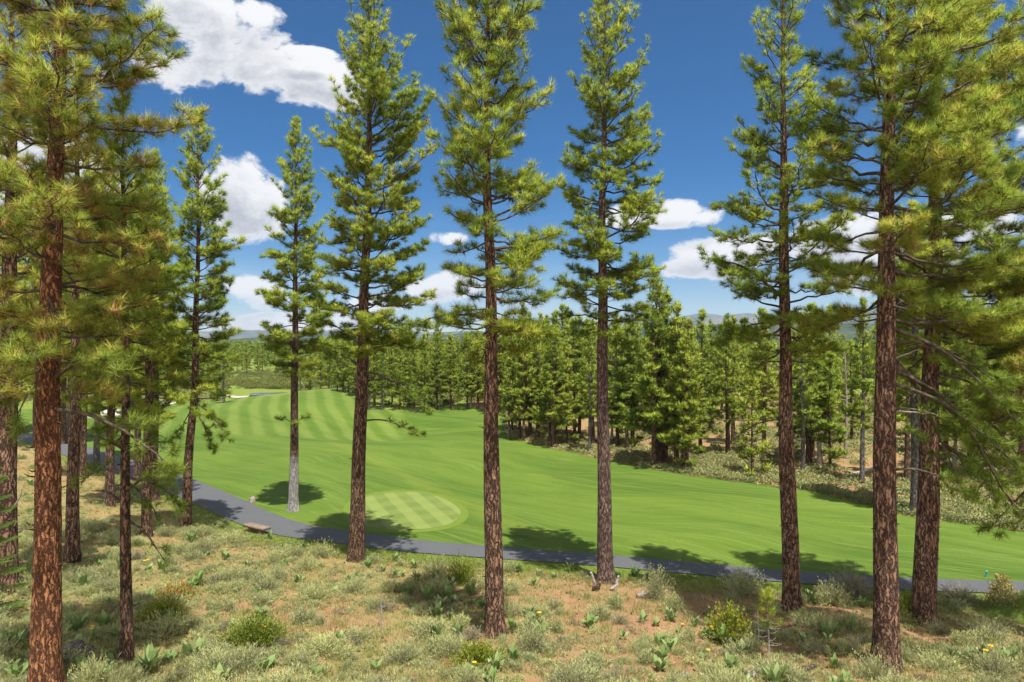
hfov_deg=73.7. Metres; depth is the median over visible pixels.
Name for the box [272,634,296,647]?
dry grey shrub
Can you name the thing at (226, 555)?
broadleaf plant
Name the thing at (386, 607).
dry grey shrub
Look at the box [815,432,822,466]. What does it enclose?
broken snag
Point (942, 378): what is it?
pine tree
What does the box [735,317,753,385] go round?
pine tree
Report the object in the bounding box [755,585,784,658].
pine sapling
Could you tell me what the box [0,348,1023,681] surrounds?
ground
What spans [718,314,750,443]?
pine tree
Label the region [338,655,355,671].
sagebrush
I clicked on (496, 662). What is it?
broadleaf plant
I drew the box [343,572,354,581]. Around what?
broadleaf plant
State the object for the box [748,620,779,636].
sagebrush
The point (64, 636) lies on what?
sagebrush
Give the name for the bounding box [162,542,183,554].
sagebrush
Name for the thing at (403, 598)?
sagebrush
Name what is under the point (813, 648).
dry grey shrub
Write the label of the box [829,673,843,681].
broadleaf plant
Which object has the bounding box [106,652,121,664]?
broadleaf plant
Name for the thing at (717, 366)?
pine tree
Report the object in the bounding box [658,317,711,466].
pine tree
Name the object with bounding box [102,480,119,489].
sagebrush
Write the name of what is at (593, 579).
wood splinter
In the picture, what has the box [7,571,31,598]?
sagebrush
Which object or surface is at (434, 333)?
pine tree
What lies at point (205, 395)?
undergrowth
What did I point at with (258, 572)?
sagebrush
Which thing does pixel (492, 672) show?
broadleaf plant
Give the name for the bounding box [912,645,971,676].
sagebrush
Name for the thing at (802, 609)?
broadleaf plant
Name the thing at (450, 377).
pine tree
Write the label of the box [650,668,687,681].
sagebrush
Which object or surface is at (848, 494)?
leafy undergrowth
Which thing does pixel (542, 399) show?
pine tree
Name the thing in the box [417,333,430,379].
pine tree
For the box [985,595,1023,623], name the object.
grass mound
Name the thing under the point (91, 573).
sagebrush
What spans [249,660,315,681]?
sagebrush
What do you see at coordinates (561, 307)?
pine tree
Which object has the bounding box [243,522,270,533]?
stone bench
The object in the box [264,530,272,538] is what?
broadleaf plant
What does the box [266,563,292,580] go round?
sagebrush
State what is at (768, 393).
pine tree
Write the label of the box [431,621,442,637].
broadleaf plant
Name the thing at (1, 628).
sagebrush
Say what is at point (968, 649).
broadleaf plant
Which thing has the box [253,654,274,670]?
broadleaf plant
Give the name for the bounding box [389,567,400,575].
broadleaf plant
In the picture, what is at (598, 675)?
sagebrush
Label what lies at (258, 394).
water
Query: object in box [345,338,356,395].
pine tree
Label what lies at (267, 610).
sagebrush
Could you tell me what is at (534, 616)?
broadleaf plant
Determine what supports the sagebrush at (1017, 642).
on the ground at (566, 598)
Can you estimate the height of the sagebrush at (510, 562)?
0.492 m
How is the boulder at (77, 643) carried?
on the ground at (566, 598)
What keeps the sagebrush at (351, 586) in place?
on the ground at (566, 598)
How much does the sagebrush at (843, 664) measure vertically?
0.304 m
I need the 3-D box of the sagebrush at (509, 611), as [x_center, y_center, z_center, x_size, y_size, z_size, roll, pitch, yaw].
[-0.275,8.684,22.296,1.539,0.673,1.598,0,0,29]
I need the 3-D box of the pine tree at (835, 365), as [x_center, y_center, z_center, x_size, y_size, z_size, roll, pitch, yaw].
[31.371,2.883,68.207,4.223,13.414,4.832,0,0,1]
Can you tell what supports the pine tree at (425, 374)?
on the ground at (566, 598)
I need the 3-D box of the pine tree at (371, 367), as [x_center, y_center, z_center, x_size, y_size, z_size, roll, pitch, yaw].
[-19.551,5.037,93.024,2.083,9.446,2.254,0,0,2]
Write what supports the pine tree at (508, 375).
on the ground at (566, 598)
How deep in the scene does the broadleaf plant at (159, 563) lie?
26.42 m
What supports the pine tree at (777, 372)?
on the ground at (566, 598)
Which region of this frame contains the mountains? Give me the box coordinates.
[186,310,876,338]
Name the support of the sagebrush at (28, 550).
on the ground at (566, 598)
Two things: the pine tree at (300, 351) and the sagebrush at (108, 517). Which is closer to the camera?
the sagebrush at (108, 517)
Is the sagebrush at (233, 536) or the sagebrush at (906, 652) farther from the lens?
the sagebrush at (233, 536)
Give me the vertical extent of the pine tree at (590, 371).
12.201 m
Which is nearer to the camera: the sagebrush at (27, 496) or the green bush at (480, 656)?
the green bush at (480, 656)
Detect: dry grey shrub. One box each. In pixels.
[18,526,28,532]
[62,599,83,610]
[89,572,114,583]
[131,546,149,560]
[202,572,230,585]
[217,619,232,631]
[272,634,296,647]
[343,630,361,644]
[357,669,390,681]
[372,597,398,613]
[399,672,429,681]
[454,621,489,640]
[579,569,590,576]
[599,665,626,681]
[607,610,629,625]
[694,616,710,626]
[793,635,831,655]
[846,631,870,646]
[964,637,998,654]
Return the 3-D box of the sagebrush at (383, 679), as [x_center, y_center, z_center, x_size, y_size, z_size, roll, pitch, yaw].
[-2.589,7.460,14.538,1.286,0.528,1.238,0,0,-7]
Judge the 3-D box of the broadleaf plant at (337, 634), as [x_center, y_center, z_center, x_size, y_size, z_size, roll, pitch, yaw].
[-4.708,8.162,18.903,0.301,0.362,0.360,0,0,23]
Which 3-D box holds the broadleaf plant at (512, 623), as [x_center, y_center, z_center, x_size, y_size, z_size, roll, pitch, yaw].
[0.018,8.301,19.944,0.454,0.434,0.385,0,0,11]
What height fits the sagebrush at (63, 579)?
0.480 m
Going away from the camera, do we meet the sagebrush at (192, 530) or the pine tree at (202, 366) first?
the sagebrush at (192, 530)
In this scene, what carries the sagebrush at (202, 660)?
on the ground at (566, 598)
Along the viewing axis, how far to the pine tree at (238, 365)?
221.14 m
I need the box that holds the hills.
[159,323,1010,345]
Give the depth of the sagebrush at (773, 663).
17.07 m
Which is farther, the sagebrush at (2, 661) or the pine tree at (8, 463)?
the pine tree at (8, 463)
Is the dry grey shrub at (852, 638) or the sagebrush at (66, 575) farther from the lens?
the sagebrush at (66, 575)
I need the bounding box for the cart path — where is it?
[17,433,1023,592]
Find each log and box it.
[592,581,600,590]
[797,664,816,670]
[846,467,872,475]
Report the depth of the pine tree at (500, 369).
84.42 m
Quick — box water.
[250,392,288,395]
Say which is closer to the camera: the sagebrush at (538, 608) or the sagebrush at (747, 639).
the sagebrush at (747, 639)
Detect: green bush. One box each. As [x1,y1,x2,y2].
[134,588,192,625]
[213,607,296,653]
[441,546,481,584]
[446,637,510,674]
[870,584,926,621]
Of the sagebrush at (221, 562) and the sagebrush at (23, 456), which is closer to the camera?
the sagebrush at (221, 562)
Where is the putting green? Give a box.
[349,492,460,529]
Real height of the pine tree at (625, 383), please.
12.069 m
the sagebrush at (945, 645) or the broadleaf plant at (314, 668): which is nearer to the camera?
the broadleaf plant at (314, 668)
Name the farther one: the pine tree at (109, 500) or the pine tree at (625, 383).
the pine tree at (625, 383)
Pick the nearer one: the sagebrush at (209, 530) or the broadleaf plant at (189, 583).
the broadleaf plant at (189, 583)
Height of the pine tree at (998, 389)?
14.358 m
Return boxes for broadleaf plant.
[3,629,27,648]
[4,658,20,668]
[4,660,28,677]
[19,560,32,573]
[20,651,28,660]
[64,611,89,630]
[68,632,83,641]
[73,656,92,671]
[75,572,94,587]
[86,625,100,640]
[94,559,104,566]
[97,610,114,625]
[97,663,115,679]
[106,617,134,639]
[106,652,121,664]
[114,556,119,568]
[133,641,166,672]
[143,559,152,570]
[154,559,165,569]
[160,607,172,619]
[163,649,177,661]
[176,636,196,658]
[182,530,197,541]
[186,576,198,586]
[188,636,207,653]
[190,569,206,584]
[212,662,231,679]
[222,550,231,559]
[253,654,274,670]
[255,605,267,616]
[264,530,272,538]
[292,571,304,582]
[311,664,323,676]
[336,630,345,640]
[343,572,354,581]
[362,557,373,567]
[369,659,382,670]
[377,563,385,571]
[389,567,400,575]
[392,552,400,560]
[400,578,417,595]
[411,559,418,567]
[411,569,422,578]
[419,585,436,597]
[421,585,433,599]
[424,636,439,652]
[429,600,442,616]
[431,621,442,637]
[433,594,447,606]
[441,585,454,598]
[445,576,456,586]
[447,607,454,618]
[450,594,459,603]
[451,622,464,636]
[464,579,478,594]
[471,661,481,675]
[477,595,484,608]
[482,666,498,681]
[488,651,503,671]
[506,617,518,629]
[507,644,520,659]
[514,562,524,571]
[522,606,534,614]
[528,577,538,584]
[529,611,547,622]
[532,620,547,633]
[566,562,576,571]
[581,614,596,627]
[614,568,621,576]
[619,628,628,638]
[628,564,640,576]
[638,609,648,618]
[652,616,661,624]
[652,644,669,659]
[654,632,664,645]
[654,654,667,670]
[661,636,677,648]
[664,606,678,620]
[690,615,698,626]
[698,626,711,637]
[698,649,709,660]
[712,623,732,646]
[717,650,740,667]
[736,638,753,653]
[742,673,752,681]
[762,662,787,681]
[792,606,808,614]
[799,631,809,641]
[805,589,819,603]
[820,621,838,636]
[822,632,832,641]
[824,644,835,656]
[826,653,841,668]
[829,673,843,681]
[832,669,857,681]
[839,614,856,630]
[855,594,869,606]
[925,644,938,654]
[958,645,979,661]
[972,643,989,654]
[997,645,1021,662]
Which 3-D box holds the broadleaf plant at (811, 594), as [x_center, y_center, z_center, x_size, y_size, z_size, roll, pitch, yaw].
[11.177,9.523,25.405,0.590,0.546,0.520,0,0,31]
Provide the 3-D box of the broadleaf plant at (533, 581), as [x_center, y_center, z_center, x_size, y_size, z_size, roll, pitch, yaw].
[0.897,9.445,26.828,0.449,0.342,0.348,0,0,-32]
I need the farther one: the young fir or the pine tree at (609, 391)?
the pine tree at (609, 391)
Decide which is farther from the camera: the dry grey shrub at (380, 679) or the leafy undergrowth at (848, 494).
the leafy undergrowth at (848, 494)
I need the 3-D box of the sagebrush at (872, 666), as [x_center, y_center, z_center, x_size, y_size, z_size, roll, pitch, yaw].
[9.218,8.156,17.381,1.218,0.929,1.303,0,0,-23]
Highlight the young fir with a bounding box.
[0,467,28,609]
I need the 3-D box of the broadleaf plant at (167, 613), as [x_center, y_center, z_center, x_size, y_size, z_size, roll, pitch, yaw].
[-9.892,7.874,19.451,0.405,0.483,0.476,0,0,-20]
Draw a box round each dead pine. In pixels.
[469,370,475,406]
[608,345,615,441]
[770,325,779,458]
[839,340,855,458]
[948,349,956,467]
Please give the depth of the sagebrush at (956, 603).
25.09 m
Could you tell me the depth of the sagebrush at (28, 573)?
23.60 m
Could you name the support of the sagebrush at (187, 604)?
on the ground at (566, 598)
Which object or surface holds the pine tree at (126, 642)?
on the ground at (566, 598)
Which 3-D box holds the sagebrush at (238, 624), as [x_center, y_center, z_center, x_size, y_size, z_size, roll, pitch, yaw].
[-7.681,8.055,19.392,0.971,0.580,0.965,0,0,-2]
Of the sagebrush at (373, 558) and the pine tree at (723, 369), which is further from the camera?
the pine tree at (723, 369)
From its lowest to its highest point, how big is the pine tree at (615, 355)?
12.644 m
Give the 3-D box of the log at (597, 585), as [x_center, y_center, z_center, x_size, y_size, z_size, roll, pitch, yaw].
[3.310,9.568,26.618,0.257,0.326,0.572,0,0,35]
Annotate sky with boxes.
[0,0,1023,332]
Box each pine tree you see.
[0,0,87,596]
[0,0,212,681]
[0,192,34,354]
[0,198,70,446]
[17,42,142,562]
[20,231,107,443]
[23,333,33,388]
[30,300,81,439]
[32,156,117,477]
[62,178,119,466]
[63,84,190,661]
[67,144,159,506]
[93,168,199,536]
[119,146,193,499]
[127,162,167,481]
[158,107,246,528]
[190,338,206,395]
[208,341,221,400]
[208,342,215,373]
[213,322,233,402]
[228,343,234,366]
[232,343,240,369]
[237,340,246,369]
[242,339,251,373]
[253,341,261,369]
[254,115,335,511]
[258,342,266,371]
[274,354,280,371]
[279,342,288,375]
[298,349,304,389]
[303,0,438,562]
[304,352,316,388]
[314,343,327,385]
[315,352,327,388]
[322,350,334,388]
[327,338,339,383]
[330,340,342,390]
[334,336,351,390]
[339,340,354,392]
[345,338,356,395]
[368,353,375,409]
[370,336,384,405]
[373,347,388,409]
[378,334,386,381]
[381,341,401,406]
[385,326,404,375]
[390,330,407,378]
[390,347,409,409]
[395,0,570,638]
[401,334,412,380]
[404,339,423,410]
[405,341,423,389]
[416,340,433,411]
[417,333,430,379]
[425,331,433,369]
[426,319,453,391]
[426,332,447,409]
[429,331,443,384]
[437,334,461,408]
[446,338,457,390]
[451,335,465,386]
[457,331,476,408]
[464,345,476,386]
[465,330,484,407]
[479,318,513,411]
[482,362,503,404]
[498,332,516,430]
[499,312,517,377]
[499,332,540,438]
[499,336,508,383]
[499,343,517,438]
[506,335,540,440]
[514,302,535,382]
[514,312,542,433]
[521,325,551,437]
[530,318,571,446]
[534,311,545,405]
[534,341,564,444]
[540,312,567,392]
[544,0,667,584]
[549,327,561,431]
[556,302,575,386]
[556,338,580,443]
[560,311,576,377]
[560,317,590,434]
[563,312,596,435]
[575,318,608,443]
[575,325,596,453]
[581,321,596,386]
[591,322,609,400]
[596,319,638,445]
[608,314,630,428]
[608,324,639,448]
[609,321,644,444]
[614,268,684,463]
[629,319,651,404]
[632,283,678,461]
[640,290,689,463]
[655,301,700,465]
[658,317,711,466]
[665,341,706,468]
[689,307,723,455]
[695,0,863,611]
[702,319,723,427]
[707,313,747,453]
[709,322,729,410]
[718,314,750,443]
[720,319,736,425]
[732,365,772,475]
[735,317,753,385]
[735,343,751,420]
[745,307,778,454]
[748,306,773,391]
[748,346,778,418]
[769,326,796,400]
[771,325,796,406]
[774,303,841,465]
[787,0,1023,674]
[791,312,823,469]
[793,301,840,456]
[807,352,849,465]
[815,333,844,444]
[817,304,844,412]
[836,333,855,396]
[837,339,869,438]
[839,296,875,483]
[853,0,1023,626]
[861,317,876,391]
[869,199,954,511]
[869,345,875,400]
[896,325,921,480]
[939,288,1017,475]
[939,330,966,457]
[955,21,1023,541]
[977,303,1019,467]
[992,299,1023,482]
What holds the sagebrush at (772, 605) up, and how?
on the ground at (566, 598)
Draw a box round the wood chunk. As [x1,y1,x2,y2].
[636,593,649,597]
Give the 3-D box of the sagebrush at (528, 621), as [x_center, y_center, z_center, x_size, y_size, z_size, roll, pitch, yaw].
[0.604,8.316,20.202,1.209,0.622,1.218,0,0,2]
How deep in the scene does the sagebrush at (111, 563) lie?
26.48 m
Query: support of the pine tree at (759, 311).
on the ground at (566, 598)
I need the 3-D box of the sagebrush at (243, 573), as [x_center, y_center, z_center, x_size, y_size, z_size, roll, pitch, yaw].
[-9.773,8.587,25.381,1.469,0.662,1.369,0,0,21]
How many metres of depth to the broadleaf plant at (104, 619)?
19.01 m
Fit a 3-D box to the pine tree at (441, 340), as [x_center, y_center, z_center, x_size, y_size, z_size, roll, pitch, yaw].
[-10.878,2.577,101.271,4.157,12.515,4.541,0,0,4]
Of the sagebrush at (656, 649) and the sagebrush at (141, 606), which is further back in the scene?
the sagebrush at (141, 606)
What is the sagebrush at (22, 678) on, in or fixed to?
on the ground at (566, 598)
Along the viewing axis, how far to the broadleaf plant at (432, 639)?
18.22 m
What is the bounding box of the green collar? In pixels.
[342,490,468,532]
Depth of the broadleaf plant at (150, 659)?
16.23 m
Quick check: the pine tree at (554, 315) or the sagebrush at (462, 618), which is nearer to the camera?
the sagebrush at (462, 618)
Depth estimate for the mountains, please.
4966.31 m
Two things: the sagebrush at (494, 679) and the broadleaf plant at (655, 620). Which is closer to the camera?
the sagebrush at (494, 679)
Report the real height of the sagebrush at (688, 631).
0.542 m
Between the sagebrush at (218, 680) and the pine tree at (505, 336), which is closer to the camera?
the sagebrush at (218, 680)
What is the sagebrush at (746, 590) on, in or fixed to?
on the ground at (566, 598)
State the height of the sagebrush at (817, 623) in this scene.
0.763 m
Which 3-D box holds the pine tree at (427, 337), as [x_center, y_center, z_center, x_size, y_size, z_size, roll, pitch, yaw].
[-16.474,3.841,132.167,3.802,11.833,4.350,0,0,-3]
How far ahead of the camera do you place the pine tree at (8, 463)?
21.75 m
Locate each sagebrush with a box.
[0,605,13,620]
[0,607,16,631]
[0,611,30,645]
[0,627,21,647]
[0,633,24,657]
[0,653,17,676]
[1,670,27,681]
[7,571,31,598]
[8,613,74,640]
[14,639,86,666]
[17,453,28,459]
[18,503,33,514]
[18,511,33,528]
[18,528,33,537]
[18,535,33,548]
[18,542,32,556]
[19,509,33,518]
[19,566,32,581]
[20,446,30,450]
[20,494,33,500]
[21,555,32,565]
[24,622,80,643]
[62,524,89,538]
[62,562,86,586]
[62,577,72,588]
[62,599,76,613]
[63,606,95,621]
[64,647,99,669]
[65,650,120,681]
[69,581,104,598]
[71,564,97,575]
[78,624,109,641]
[80,515,105,529]
[80,519,102,530]
[82,551,110,564]
[84,545,100,552]
[84,574,112,593]
[86,567,99,577]
[87,589,114,603]
[91,572,135,596]
[94,564,117,577]
[99,528,119,540]
[99,558,117,568]
[101,516,116,521]
[101,532,119,545]
[101,545,119,555]
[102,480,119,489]
[103,623,134,636]
[103,659,150,681]
[109,548,132,560]
[111,586,137,598]
[119,521,155,535]
[131,535,149,545]
[132,590,158,604]
[133,599,153,613]
[133,608,191,640]
[137,588,204,610]
[144,579,186,593]
[147,551,176,561]
[153,523,182,536]
[155,550,180,565]
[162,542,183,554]
[165,562,184,573]
[166,656,198,676]
[172,538,203,554]
[175,523,207,538]
[177,613,208,630]
[177,641,250,680]
[178,548,204,560]
[187,637,231,664]
[189,532,219,552]
[190,673,231,681]
[192,667,227,681]
[195,619,220,634]
[196,536,229,549]
[198,526,216,536]
[203,559,222,572]
[203,598,223,611]
[204,609,217,618]
[204,641,279,675]
[205,561,250,584]
[208,521,224,527]
[208,531,224,540]
[209,577,232,593]
[214,517,231,524]
[215,530,250,544]
[217,559,225,566]
[217,597,237,611]
[220,667,276,681]
[224,618,250,632]
[225,576,251,591]
[227,564,267,580]
[245,572,283,590]
[248,570,274,586]
[248,590,276,606]
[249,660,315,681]
[250,559,263,568]
[250,604,271,619]
[261,547,296,565]
[265,563,290,575]
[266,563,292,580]
[271,544,293,554]
[277,643,324,669]
[280,544,307,557]
[285,602,320,625]
[288,625,355,660]
[290,552,323,571]
[290,582,339,601]
[298,580,317,593]
[304,536,334,558]
[309,612,328,625]
[315,561,326,567]
[332,644,362,660]
[334,574,373,594]
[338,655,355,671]
[339,620,381,643]
[346,574,371,586]
[348,675,376,681]
[354,671,377,681]
[361,552,380,563]
[363,594,389,610]
[372,634,431,666]
[375,571,404,593]
[382,673,410,681]
[394,557,405,565]
[394,592,413,603]
[402,610,455,643]
[407,601,429,615]
[409,554,455,582]
[418,572,454,595]
[421,627,473,661]
[444,610,471,630]
[450,656,485,681]
[453,660,475,676]
[473,598,482,608]
[474,569,513,589]
[483,595,523,617]
[484,676,509,681]
[503,560,516,567]
[503,562,516,573]
[503,576,523,596]
[505,613,557,652]
[515,611,552,634]
[520,599,558,620]
[523,649,541,662]
[535,568,545,575]
[535,650,596,681]
[545,597,564,609]
[546,616,567,633]
[553,606,565,615]
[554,656,612,681]
[572,647,613,670]
[580,600,614,620]
[603,589,626,610]
[603,670,624,681]
[605,590,625,605]
[621,636,656,654]
[633,647,659,665]
[636,560,676,601]
[636,629,653,645]
[649,644,667,658]
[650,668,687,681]
[652,626,695,645]
[658,588,687,613]
[676,623,699,641]
[693,656,725,674]
[693,660,763,681]
[709,558,778,602]
[714,600,744,615]
[716,636,759,659]
[720,590,741,602]
[730,625,764,651]
[743,649,813,681]
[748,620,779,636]
[751,656,771,668]
[754,615,769,626]
[758,598,789,613]
[773,630,794,640]
[779,661,819,681]
[787,608,817,626]
[793,607,847,635]
[801,589,814,605]
[804,576,857,608]
[826,563,872,598]
[832,600,872,632]
[834,670,865,681]
[836,660,848,668]
[837,638,863,654]
[847,642,898,681]
[861,631,871,642]
[868,660,924,681]
[900,607,917,626]
[901,640,923,664]
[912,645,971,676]
[921,618,958,635]
[923,640,982,671]
[934,677,954,681]
[937,580,989,606]
[937,641,953,651]
[946,629,978,645]
[948,598,974,610]
[957,617,1016,640]
[959,613,1013,643]
[962,613,992,623]
[962,639,1023,679]
[962,668,1001,681]
[965,624,1007,647]
[978,639,1022,659]
[996,630,1023,654]
[1005,650,1023,661]
[1007,654,1023,671]
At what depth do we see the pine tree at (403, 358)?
124.69 m
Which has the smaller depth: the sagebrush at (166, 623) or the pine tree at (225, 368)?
the sagebrush at (166, 623)
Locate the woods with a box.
[159,339,1019,377]
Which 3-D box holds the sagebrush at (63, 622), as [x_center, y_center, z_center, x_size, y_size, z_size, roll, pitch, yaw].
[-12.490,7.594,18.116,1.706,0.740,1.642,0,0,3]
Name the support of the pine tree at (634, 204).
on the ground at (566, 598)
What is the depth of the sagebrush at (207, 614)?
20.72 m
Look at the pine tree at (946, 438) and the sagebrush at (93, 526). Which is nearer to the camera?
the sagebrush at (93, 526)
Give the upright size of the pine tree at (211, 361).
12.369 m
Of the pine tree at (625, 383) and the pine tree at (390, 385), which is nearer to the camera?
the pine tree at (625, 383)
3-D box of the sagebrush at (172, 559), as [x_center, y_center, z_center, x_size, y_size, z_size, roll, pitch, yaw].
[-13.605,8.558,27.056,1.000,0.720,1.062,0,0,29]
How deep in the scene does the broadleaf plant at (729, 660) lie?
17.40 m
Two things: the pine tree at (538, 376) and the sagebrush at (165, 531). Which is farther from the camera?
the pine tree at (538, 376)
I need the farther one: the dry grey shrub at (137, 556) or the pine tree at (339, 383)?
the pine tree at (339, 383)
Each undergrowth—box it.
[20,373,227,400]
[500,397,1023,530]
[613,410,1023,528]
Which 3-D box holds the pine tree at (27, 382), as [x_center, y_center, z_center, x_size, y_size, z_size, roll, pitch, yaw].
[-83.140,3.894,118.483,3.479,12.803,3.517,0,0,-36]
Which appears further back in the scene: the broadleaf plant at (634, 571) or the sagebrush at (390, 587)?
the broadleaf plant at (634, 571)
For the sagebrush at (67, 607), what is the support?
on the ground at (566, 598)
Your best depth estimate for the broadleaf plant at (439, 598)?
23.28 m
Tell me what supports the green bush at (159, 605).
on the ground at (566, 598)
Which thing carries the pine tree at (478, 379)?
on the ground at (566, 598)
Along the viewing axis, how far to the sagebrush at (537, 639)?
18.45 m
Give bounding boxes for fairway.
[18,388,1023,580]
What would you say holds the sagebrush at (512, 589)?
on the ground at (566, 598)
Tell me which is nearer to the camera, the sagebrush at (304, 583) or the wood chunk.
the sagebrush at (304, 583)
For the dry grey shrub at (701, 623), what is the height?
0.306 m
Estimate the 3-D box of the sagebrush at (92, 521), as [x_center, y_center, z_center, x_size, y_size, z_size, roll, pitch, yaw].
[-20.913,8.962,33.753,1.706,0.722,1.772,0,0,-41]
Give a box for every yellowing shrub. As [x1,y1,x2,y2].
[983,579,1019,604]
[990,573,1014,590]
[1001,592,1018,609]
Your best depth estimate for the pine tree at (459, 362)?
130.99 m
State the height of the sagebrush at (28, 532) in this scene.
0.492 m
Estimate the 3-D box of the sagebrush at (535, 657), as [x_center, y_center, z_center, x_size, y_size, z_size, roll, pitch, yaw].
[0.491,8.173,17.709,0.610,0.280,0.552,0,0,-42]
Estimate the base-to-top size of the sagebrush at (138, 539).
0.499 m
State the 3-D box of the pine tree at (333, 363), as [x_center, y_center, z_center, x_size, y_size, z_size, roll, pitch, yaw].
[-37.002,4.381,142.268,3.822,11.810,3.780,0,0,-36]
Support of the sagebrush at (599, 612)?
on the ground at (566, 598)
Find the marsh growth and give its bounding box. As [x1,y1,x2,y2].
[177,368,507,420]
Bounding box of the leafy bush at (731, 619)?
[699,598,759,649]
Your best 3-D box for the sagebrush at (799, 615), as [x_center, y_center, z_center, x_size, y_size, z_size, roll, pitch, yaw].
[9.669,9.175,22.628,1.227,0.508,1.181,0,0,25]
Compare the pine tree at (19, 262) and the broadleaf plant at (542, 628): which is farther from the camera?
the pine tree at (19, 262)
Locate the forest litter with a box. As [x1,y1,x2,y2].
[0,541,1021,681]
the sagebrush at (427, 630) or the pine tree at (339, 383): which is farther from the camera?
the pine tree at (339, 383)
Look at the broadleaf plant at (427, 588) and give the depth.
24.36 m
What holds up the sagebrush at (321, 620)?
on the ground at (566, 598)
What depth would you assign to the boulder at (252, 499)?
42.04 m
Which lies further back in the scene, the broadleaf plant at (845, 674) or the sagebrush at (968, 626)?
the sagebrush at (968, 626)
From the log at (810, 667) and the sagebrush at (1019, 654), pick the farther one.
the sagebrush at (1019, 654)
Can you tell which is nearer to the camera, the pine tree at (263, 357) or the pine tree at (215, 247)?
the pine tree at (215, 247)
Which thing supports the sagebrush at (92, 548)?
on the ground at (566, 598)
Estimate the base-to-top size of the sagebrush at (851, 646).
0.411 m
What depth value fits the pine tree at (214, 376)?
109.30 m
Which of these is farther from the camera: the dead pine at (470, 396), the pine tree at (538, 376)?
the dead pine at (470, 396)
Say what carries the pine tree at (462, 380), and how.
on the ground at (566, 598)
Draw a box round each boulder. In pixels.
[63,639,97,664]
[248,496,255,502]
[744,669,757,677]
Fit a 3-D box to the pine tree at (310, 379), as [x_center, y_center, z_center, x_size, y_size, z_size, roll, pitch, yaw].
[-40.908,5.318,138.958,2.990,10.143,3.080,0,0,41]
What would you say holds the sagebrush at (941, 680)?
on the ground at (566, 598)
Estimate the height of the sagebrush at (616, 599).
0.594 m
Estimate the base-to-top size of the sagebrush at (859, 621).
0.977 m
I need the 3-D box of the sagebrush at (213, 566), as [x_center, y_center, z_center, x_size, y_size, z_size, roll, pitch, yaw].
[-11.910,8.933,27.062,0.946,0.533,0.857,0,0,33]
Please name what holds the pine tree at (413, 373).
on the ground at (566, 598)
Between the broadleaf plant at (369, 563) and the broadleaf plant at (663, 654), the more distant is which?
the broadleaf plant at (369, 563)
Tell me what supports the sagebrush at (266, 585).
on the ground at (566, 598)
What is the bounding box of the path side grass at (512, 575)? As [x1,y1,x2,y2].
[29,452,993,614]
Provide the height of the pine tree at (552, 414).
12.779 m
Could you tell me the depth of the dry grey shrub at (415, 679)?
15.10 m
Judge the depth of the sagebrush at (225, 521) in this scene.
36.96 m
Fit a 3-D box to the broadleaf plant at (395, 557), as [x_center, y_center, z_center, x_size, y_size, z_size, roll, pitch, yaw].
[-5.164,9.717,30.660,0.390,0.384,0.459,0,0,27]
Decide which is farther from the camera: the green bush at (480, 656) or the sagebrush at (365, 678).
the green bush at (480, 656)
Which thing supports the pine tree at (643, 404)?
on the ground at (566, 598)
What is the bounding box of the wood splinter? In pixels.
[590,572,595,584]
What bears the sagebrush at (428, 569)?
on the ground at (566, 598)
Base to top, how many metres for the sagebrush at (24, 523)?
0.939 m
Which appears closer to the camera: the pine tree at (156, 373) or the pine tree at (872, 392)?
the pine tree at (156, 373)
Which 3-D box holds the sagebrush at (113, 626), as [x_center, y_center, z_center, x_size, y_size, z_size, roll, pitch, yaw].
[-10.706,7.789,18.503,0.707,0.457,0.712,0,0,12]
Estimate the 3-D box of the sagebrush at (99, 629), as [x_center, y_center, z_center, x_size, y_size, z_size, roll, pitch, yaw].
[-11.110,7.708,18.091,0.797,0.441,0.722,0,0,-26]
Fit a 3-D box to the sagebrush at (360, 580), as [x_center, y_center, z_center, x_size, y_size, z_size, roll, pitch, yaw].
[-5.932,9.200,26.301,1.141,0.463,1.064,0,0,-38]
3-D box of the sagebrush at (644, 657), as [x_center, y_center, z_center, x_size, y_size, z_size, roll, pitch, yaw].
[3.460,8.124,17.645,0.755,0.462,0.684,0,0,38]
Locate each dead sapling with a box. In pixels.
[378,593,385,626]
[754,610,762,641]
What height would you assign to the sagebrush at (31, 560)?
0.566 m
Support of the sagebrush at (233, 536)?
on the ground at (566, 598)
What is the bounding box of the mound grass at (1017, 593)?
[975,584,1023,624]
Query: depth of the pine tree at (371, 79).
29.91 m
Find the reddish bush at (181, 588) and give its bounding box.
[156,577,200,600]
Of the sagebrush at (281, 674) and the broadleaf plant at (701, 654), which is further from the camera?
the broadleaf plant at (701, 654)
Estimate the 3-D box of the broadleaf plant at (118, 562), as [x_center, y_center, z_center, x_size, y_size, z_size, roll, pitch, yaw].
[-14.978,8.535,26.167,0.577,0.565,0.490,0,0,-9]
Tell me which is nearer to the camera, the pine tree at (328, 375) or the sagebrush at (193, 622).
the sagebrush at (193, 622)
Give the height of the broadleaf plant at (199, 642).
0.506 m
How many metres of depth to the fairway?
45.15 m
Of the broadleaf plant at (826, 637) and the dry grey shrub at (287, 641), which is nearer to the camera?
the dry grey shrub at (287, 641)
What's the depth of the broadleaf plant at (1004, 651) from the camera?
18.91 m
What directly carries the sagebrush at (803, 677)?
on the ground at (566, 598)
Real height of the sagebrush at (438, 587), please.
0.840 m
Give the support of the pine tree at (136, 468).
on the ground at (566, 598)
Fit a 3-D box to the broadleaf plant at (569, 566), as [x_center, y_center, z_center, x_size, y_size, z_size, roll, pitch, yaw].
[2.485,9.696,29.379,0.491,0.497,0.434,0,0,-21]

